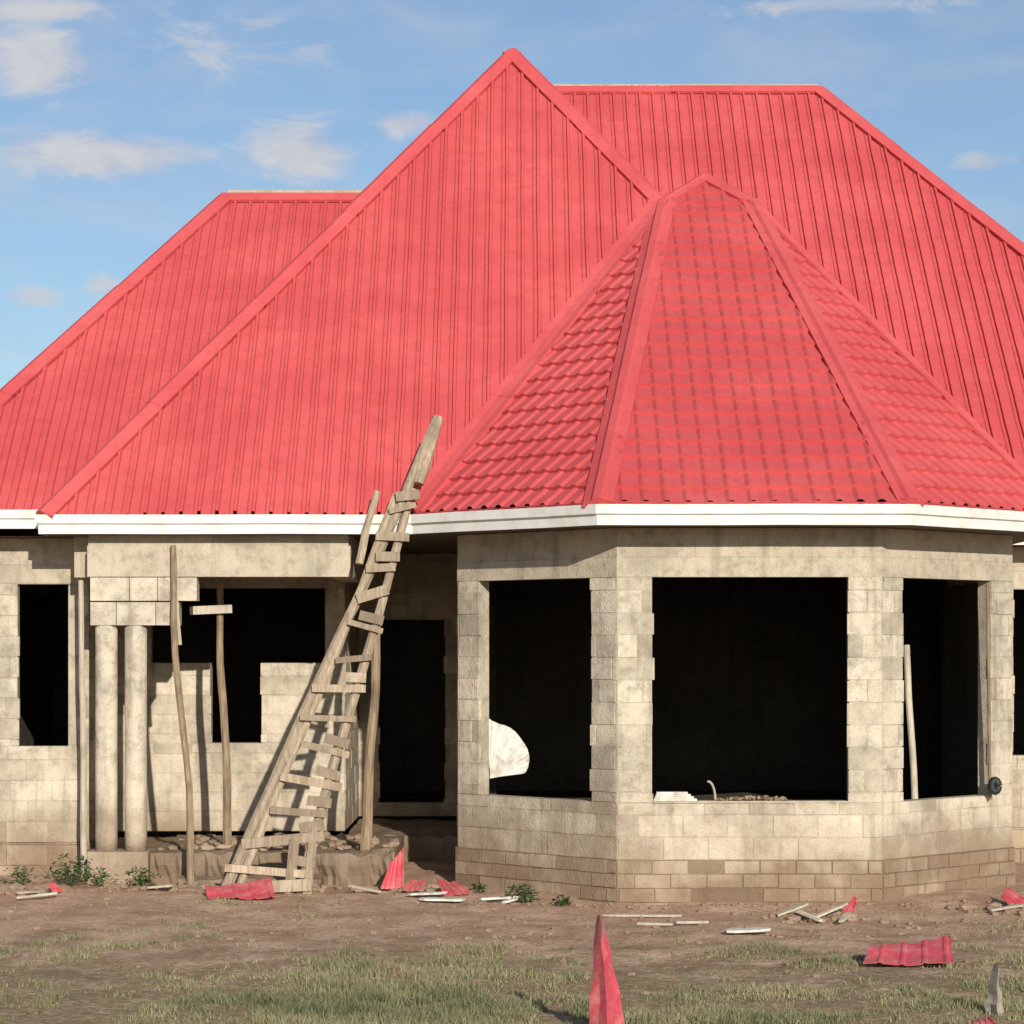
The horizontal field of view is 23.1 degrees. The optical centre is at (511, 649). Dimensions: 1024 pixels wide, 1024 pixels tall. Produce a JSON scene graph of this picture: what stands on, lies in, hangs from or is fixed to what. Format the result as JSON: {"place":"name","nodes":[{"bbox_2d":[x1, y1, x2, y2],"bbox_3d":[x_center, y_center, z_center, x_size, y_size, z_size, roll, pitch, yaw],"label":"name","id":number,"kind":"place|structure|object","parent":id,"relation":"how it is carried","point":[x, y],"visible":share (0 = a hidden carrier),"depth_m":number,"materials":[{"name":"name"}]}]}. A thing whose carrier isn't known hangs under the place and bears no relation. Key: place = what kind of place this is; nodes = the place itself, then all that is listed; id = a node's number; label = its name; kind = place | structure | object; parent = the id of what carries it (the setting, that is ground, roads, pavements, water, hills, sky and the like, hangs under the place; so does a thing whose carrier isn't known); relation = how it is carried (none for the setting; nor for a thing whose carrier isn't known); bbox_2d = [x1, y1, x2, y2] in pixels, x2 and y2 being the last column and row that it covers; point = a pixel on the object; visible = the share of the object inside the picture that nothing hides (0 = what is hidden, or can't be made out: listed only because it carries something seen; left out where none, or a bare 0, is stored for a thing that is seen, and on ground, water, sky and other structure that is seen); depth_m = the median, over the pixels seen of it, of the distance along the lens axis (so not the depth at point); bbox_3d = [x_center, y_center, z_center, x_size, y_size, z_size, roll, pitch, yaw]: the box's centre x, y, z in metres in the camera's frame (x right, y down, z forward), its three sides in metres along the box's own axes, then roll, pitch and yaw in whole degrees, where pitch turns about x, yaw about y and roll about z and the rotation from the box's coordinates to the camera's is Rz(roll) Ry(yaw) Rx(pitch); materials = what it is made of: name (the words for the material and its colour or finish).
{"place":"outdoors","nodes":[
{"label":"outdoors","id":0,"kind":"place"},
{"bbox_2d":[0,816,1023,1023],"bbox_3d":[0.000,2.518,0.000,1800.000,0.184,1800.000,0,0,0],"label":"ground","id":1,"kind":"structure","parent":0,"point":[194,961],"depth_m":21.68,"materials":[{"name":"soil"}]},
{"bbox_2d":[0,865,40,883],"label":"weed plant","id":2,"kind":"object","parent":1,"relation":"on","point":[24,872],"visible":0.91,"depth_m":26.08,"materials":[{"name":"green plant"}]},
{"bbox_2d":[48,882,62,891],"bbox_3d":[-4.637,2.405,25.335,0.116,0.102,0.131,0,0,43],"label":"roofing sheet scrap","id":3,"kind":"object","parent":1,"relation":"on","point":[54,887],"visible":0.97,"depth_m":25.33,"materials":[{"name":"red metal"}]},
{"bbox_2d":[33,853,104,885],"bbox_3d":[-4.616,2.297,26.189,0.659,0.343,0.575,0,0,27],"label":"weed plant","id":4,"kind":"object","parent":1,"relation":"on","point":[67,875],"visible":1,"depth_m":26.18,"materials":[{"name":"green plant"}]},
{"bbox_2d":[78,580,86,878],"bbox_3d":[-4.617,0.915,26.904,0.103,3.331,0.082,0,0,-9],"label":"wooden prop pole","id":5,"kind":"object","parent":1,"relation":"on","point":[83,799],"visible":0.92,"depth_m":26.88,"materials":[{"name":"brown wood"}]},
{"bbox_2d":[82,868,118,885],"bbox_3d":[-4.293,2.370,26.100,0.416,0.189,0.351,0,0,0],"label":"weed plant","id":6,"kind":"object","parent":1,"relation":"on","point":[99,882],"visible":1,"depth_m":26.08,"materials":[{"name":"green plant"}]},
{"bbox_2d":[87,849,153,884],"bbox_3d":[-4.180,2.445,26.725,0.640,0.610,0.450,0,0,0],"label":"column base","id":7,"kind":"object","parent":1,"relation":"on","point":[119,862],"visible":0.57,"depth_m":26.50,"materials":[{"name":"concrete"}]},
{"bbox_2d":[95,626,146,850],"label":"porch columns","id":8,"kind":"structure","parent":7,"relation":"on","point":[106,735],"depth_m":26.62,"materials":[{"name":"beige concrete"}]},
{"bbox_2d":[120,865,161,885],"bbox_3d":[-3.847,2.355,25.995,0.381,0.241,0.373,0,0,-35],"label":"weed plant","id":9,"kind":"object","parent":1,"relation":"on","point":[143,882],"visible":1,"depth_m":25.98,"materials":[{"name":"green plant"}]},
{"bbox_2d":[170,545,193,884],"bbox_3d":[-3.480,0.745,26.378,0.116,3.717,0.503,0,0,-38],"label":"wooden prop pole","id":10,"kind":"object","parent":1,"relation":"on","point":[187,772],"visible":0.94,"depth_m":26.35,"materials":[{"name":"brown wood"}]},
{"bbox_2d":[169,589,231,645],"bbox_3d":[-3.467,-0.350,26.998,0.428,0.611,1.008,0,0,28],"label":"nailed plank","id":11,"kind":"object","parent":10,"relation":"attached to","point":[213,609],"visible":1,"depth_m":27.31,"materials":[{"name":"brown wood"}]},
{"bbox_2d":[205,877,275,899],"bbox_3d":[-2.739,2.408,25.182,0.676,0.182,0.501,0,0,-11],"label":"roofing sheet scrap","id":12,"kind":"object","parent":1,"relation":"on","point":[258,889],"visible":1,"depth_m":25.19,"materials":[{"name":"red metal"}]},
{"bbox_2d":[87,818,456,888],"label":"porch platform","id":13,"kind":"structure","parent":1,"relation":"on","point":[431,840],"depth_m":26.69,"materials":[{"name":"concrete"}]},
{"bbox_2d":[216,581,231,846],"bbox_3d":[-3.156,0.710,27.400,0.175,2.921,0.108,0,0,0],"label":"wooden prop pole","id":14,"kind":"object","parent":13,"relation":"on","point":[227,828],"visible":0.96,"depth_m":27.37,"materials":[{"name":"brown wood"}]},
{"bbox_2d":[360,625,380,850],"bbox_3d":[-1.526,0.947,26.917,0.228,2.497,0.132,0,0,-9],"label":"wooden prop pole","id":15,"kind":"object","parent":13,"relation":"on","point":[366,830],"visible":0.89,"depth_m":26.88,"materials":[{"name":"brown wood"}]},
{"bbox_2d":[221,415,443,893],"bbox_3d":[-1.812,0.059,25.872,2.526,5.092,0.581,0,0,-27],"label":"wooden ladder","id":16,"kind":"object","parent":1,"relation":"on","point":[402,504],"visible":0.96,"depth_m":25.85,"materials":[{"name":"brown wood"}]},
{"bbox_2d":[380,847,403,888],"bbox_3d":[-1.235,2.247,25.753,0.264,0.425,0.172,0,0,-9],"label":"roofing sheet scrap","id":17,"kind":"object","parent":1,"relation":"on","point":[394,877],"visible":1,"depth_m":25.75,"materials":[{"name":"red metal"}]},
{"bbox_2d":[402,879,424,891],"bbox_3d":[-0.976,2.407,25.604,0.227,0.123,0.246,0,0,24],"label":"roofing sheet scrap","id":18,"kind":"object","parent":1,"relation":"on","point":[413,885],"visible":1,"depth_m":25.60,"materials":[{"name":"red metal"}]},
{"bbox_2d":[436,878,471,894],"bbox_3d":[-0.595,2.414,25.532,0.307,0.137,0.482,0,0,-10],"label":"roofing sheet scrap","id":19,"kind":"object","parent":1,"relation":"on","point":[453,888],"visible":1,"depth_m":25.44,"materials":[{"name":"red metal"}]},
{"bbox_2d":[468,882,486,892],"bbox_3d":[-0.354,2.439,25.600,0.214,0.125,0.192,0,0,0],"label":"weed plant","id":20,"kind":"object","parent":1,"relation":"on","point":[477,888],"visible":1,"depth_m":25.59,"materials":[{"name":"green plant"}]},
{"bbox_2d":[0,831,1023,1007],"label":"rubble stones","id":21,"kind":"object","parent":1,"relation":"on","point":[14,888],"visible":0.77,"depth_m":24.66,"materials":[{"name":"stone"}]},
{"bbox_2d":[0,827,1023,904],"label":"foundation mortar","id":22,"kind":"object","parent":1,"relation":"on","point":[742,894],"visible":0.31,"depth_m":24.98,"materials":[{"name":"beige concrete"}]},
{"bbox_2d":[0,577,1023,859],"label":"wall blocks","id":23,"kind":"structure","parent":22,"relation":"on","point":[46,779],"depth_m":26.40,"materials":[{"name":"beige concrete"}]},
{"bbox_2d":[0,528,1023,594],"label":"ring beam","id":24,"kind":"structure","parent":23,"relation":"on","point":[953,559],"depth_m":26.22,"materials":[{"name":"concrete"}]},
{"bbox_2d":[90,578,198,624],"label":"porch hanging blocks","id":25,"kind":"structure","parent":24,"relation":"hanging from","point":[130,613],"depth_m":26.59,"materials":[{"name":"beige concrete"}]},
{"bbox_2d":[0,525,1023,553],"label":"soffit","id":26,"kind":"structure","parent":24,"relation":"on","point":[437,543],"depth_m":26.52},
{"bbox_2d":[0,504,1023,544],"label":"fascia boards","id":27,"kind":"object","parent":26,"relation":"on","point":[751,514],"visible":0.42,"depth_m":25.36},
{"bbox_2d":[0,342,53,535],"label":"roof left side","id":28,"kind":"structure","parent":27,"relation":"on","point":[18,532],"depth_m":34.46,"materials":[{"name":"red metal"}]},
{"bbox_2d":[0,201,415,512],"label":"roof","id":29,"kind":"structure","parent":27,"relation":"on","point":[67,414],"depth_m":29.20,"materials":[{"name":"red metal"}]},
{"bbox_2d":[44,192,441,535],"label":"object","id":30,"kind":"structure","parent":27,"relation":"on","point":[306,512],"depth_m":35.79,"materials":[{"name":"red metal"}]},
{"bbox_2d":[38,64,648,514],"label":"roof wing front","id":31,"kind":"structure","parent":27,"relation":"on","point":[448,270],"depth_m":28.49,"materials":[{"name":"red metal"}]},
{"bbox_2d":[0,48,1023,519],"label":"ridge caps","id":32,"kind":"object","parent":31,"relation":"on","point":[654,216],"visible":0.61,"depth_m":28.71,"materials":[{"name":"red metal"}]},
{"bbox_2d":[228,84,817,192],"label":"ridge battens","id":33,"kind":"object","parent":32,"relation":"attached to","point":[294,191],"visible":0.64,"depth_m":31.68,"materials":[{"name":"brown wood"}]},
{"bbox_2d":[411,219,649,513],"bbox_3d":[0.251,-3.403,27.521,2.195,4.021,5.820,0,0,10],"label":"bay roof side","id":34,"kind":"object","parent":27,"relation":"on","point":[535,446],"visible":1,"depth_m":26.60,"materials":[{"name":"red metal"}]},
{"bbox_2d":[442,85,670,510],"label":"roof back","id":35,"kind":"structure","parent":27,"relation":"on","point":[485,507],"depth_m":43.14,"materials":[{"name":"red metal"}]},
{"bbox_2d":[597,179,911,503],"bbox_3d":[2.375,-3.626,27.636,3.080,4.456,6.328,0,0,0],"label":"roof bay front","id":36,"kind":"object","parent":27,"relation":"on","point":[739,398],"visible":1,"depth_m":26.25,"materials":[{"name":"red metal"}]},
{"bbox_2d":[513,85,1023,508],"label":"roof","id":37,"kind":"structure","parent":27,"relation":"on","point":[928,277],"depth_m":34.09,"materials":[{"name":"red metal"}]},
{"bbox_2d":[779,233,1023,511],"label":"bay roof side","id":38,"kind":"object","parent":27,"relation":"on","point":[947,455],"visible":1,"depth_m":26.64,"materials":[{"name":"red metal"}]},
{"bbox_2d":[653,800,847,802],"bbox_3d":[2.385,1.520,25.067,1.950,0.019,0.165,0,0,0],"label":"window sill cement","id":39,"kind":"object","parent":23,"relation":"on","point":[780,801],"depth_m":24.98,"materials":[{"name":"concrete"}]},
{"bbox_2d":[653,792,696,800],"bbox_3d":[1.635,1.466,25.075,0.430,0.086,0.130,0,0,0],"label":"white tile stack","id":40,"kind":"object","parent":39,"relation":"on","point":[672,796],"visible":1,"depth_m":25.03,"materials":[{"name":"white tile"}]},
{"bbox_2d":[707,780,715,798],"bbox_3d":[2.006,1.405,25.100,0.092,0.192,0.024,0,0,0],"label":"bent pipe","id":41,"kind":"object","parent":39,"relation":"on","point":[712,785],"visible":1,"depth_m":25.09,"materials":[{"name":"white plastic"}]},
{"bbox_2d":[715,795,786,800],"bbox_3d":[2.275,1.485,25.067,0.971,0.079,0.158,0,0,0],"label":"sill rubble","id":42,"kind":"object","parent":39,"relation":"on","point":[758,797],"visible":1,"depth_m":25.05,"materials":[{"name":"beige stone"}]},
{"bbox_2d":[986,583,991,799],"bbox_3d":[5.000,0.435,26.220,0.035,2.271,0.086,0,0,41],"label":"thin hanging stick","id":43,"kind":"object","parent":23,"relation":"attached to","point":[988,683],"visible":1,"depth_m":26.21,"materials":[{"name":"brown wood"}]},
{"bbox_2d":[988,777,1001,794],"bbox_3d":[5.051,1.420,26.140,0.144,0.197,0.080,0,0,0],"label":"coiled black hose","id":44,"kind":"object","parent":43,"relation":"attached to","point":[994,785],"visible":1,"depth_m":26.11,"materials":[{"name":"black rubber"}]},
{"bbox_2d":[0,577,1023,859],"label":"wall mortar","id":45,"kind":"object","parent":22,"relation":"on","point":[332,617],"depth_m":26.48,"materials":[{"name":"beige concrete"}]},
{"bbox_2d":[0,828,1023,904],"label":"foundation blocks","id":46,"kind":"structure","parent":1,"relation":"on","point":[28,854],"depth_m":25.22,"materials":[{"name":"beige concrete"}]},
{"bbox_2d":[16,884,1023,925],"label":"wood offcuts","id":47,"kind":"object","parent":1,"relation":"on","point":[844,917],"visible":1,"depth_m":23.65,"materials":[{"name":"beige wood"}]},
{"bbox_2d":[503,883,539,902],"bbox_3d":[0.087,2.434,24.985,0.425,0.207,0.329,0,0,0],"label":"weed plant","id":48,"kind":"object","parent":1,"relation":"on","point":[526,894],"visible":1,"depth_m":24.98,"materials":[{"name":"green plant"}]},
{"bbox_2d":[552,895,573,905],"bbox_3d":[0.505,2.483,24.757,0.237,0.120,0.181,0,0,32],"label":"weed plant","id":49,"kind":"object","parent":1,"relation":"on","point":[565,901],"visible":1,"depth_m":24.74,"materials":[{"name":"green plant"}]},
{"bbox_2d":[589,911,623,1023],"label":"folded ridge offcut","id":50,"kind":"object","parent":1,"relation":"on","point":[605,1006],"visible":1,"depth_m":16.53,"materials":[{"name":"red metal"}]},
{"bbox_2d":[603,914,681,916],"bbox_3d":[1.250,2.548,24.000,0.760,0.020,0.069,0,0,3],"label":"loose plank","id":51,"kind":"object","parent":1,"relation":"on","point":[644,915],"visible":1,"depth_m":23.98,"materials":[{"name":"brown wood"}]},
{"bbox_2d":[724,927,770,932],"bbox_3d":[2.100,2.498,22.300,0.400,0.032,0.211,0,0,-9],"label":"loose plank","id":52,"kind":"object","parent":1,"relation":"on","point":[747,929],"visible":1,"depth_m":22.24,"materials":[{"name":"white wood"}]},
{"bbox_2d":[841,895,856,912],"bbox_3d":[3.286,2.452,24.014,0.151,0.178,0.301,0,0,37],"label":"roofing sheet scrap","id":53,"kind":"object","parent":1,"relation":"on","point":[851,906],"visible":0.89,"depth_m":24.00,"materials":[{"name":"red metal"}]},
{"bbox_2d":[863,936,953,965],"bbox_3d":[3.212,2.440,20.307,0.727,0.176,0.633,0,0,7],"label":"roofing sheet scrap","id":54,"kind":"object","parent":1,"relation":"on","point":[936,950],"visible":1,"depth_m":20.25,"materials":[{"name":"red metal"}]},
{"bbox_2d":[970,1017,995,1023],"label":"roofing sheet scrap","id":55,"kind":"object","parent":1,"relation":"on","point":[988,1020],"visible":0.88,"depth_m":17.08,"materials":[{"name":"red metal"}]},
{"bbox_2d":[985,959,1003,1018],"bbox_3d":[3.384,2.377,17.432,0.139,0.436,0.164,0,0,-28],"label":"splintered wood stump","id":56,"kind":"object","parent":1,"relation":"on","point":[993,1003],"visible":0.94,"depth_m":17.42,"materials":[{"name":"grey wood"}]},
{"bbox_2d":[1001,886,1023,907],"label":"roofing sheet scrap","id":57,"kind":"object","parent":1,"relation":"on","point":[1009,895],"visible":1,"depth_m":24.57,"materials":[{"name":"red metal"}]},
{"bbox_2d":[0,890,1023,1023],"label":"grass","id":58,"kind":"structure","parent":0,"point":[344,1008],"depth_m":18.42,"materials":[{"name":"green plant"}]},
{"bbox_2d":[0,0,1023,388],"label":"sky","id":59,"kind":"structure","parent":0,"point":[121,121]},
{"bbox_2d":[379,791,941,799],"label":"floor slab","id":60,"kind":"structure","parent":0,"point":[788,795],"depth_m":32.70,"materials":[{"name":"grey concrete"}]},
{"bbox_2d":[489,719,528,777],"bbox_3d":[-0.047,1.049,26.787,0.466,0.650,0.154,0,0,0],"label":"curved white sheet","id":61,"kind":"object","parent":60,"relation":"on","point":[508,753],"visible":0.98,"depth_m":26.76,"materials":[{"name":"white plastic"}]},
{"bbox_2d":[49,577,1023,801],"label":"partition walls","id":62,"kind":"structure","parent":60,"relation":"on","point":[749,687],"depth_m":33.60,"materials":[{"name":"black"}]},
{"bbox_2d":[903,645,917,798],"bbox_3d":[4.278,0.920,26.800,0.080,1.954,0.472,0,0,-7],"label":"timber post","id":63,"kind":"object","parent":60,"relation":"on","point":[910,725],"visible":0.81,"depth_m":26.79,"materials":[{"name":"brown wood"}]}
]}

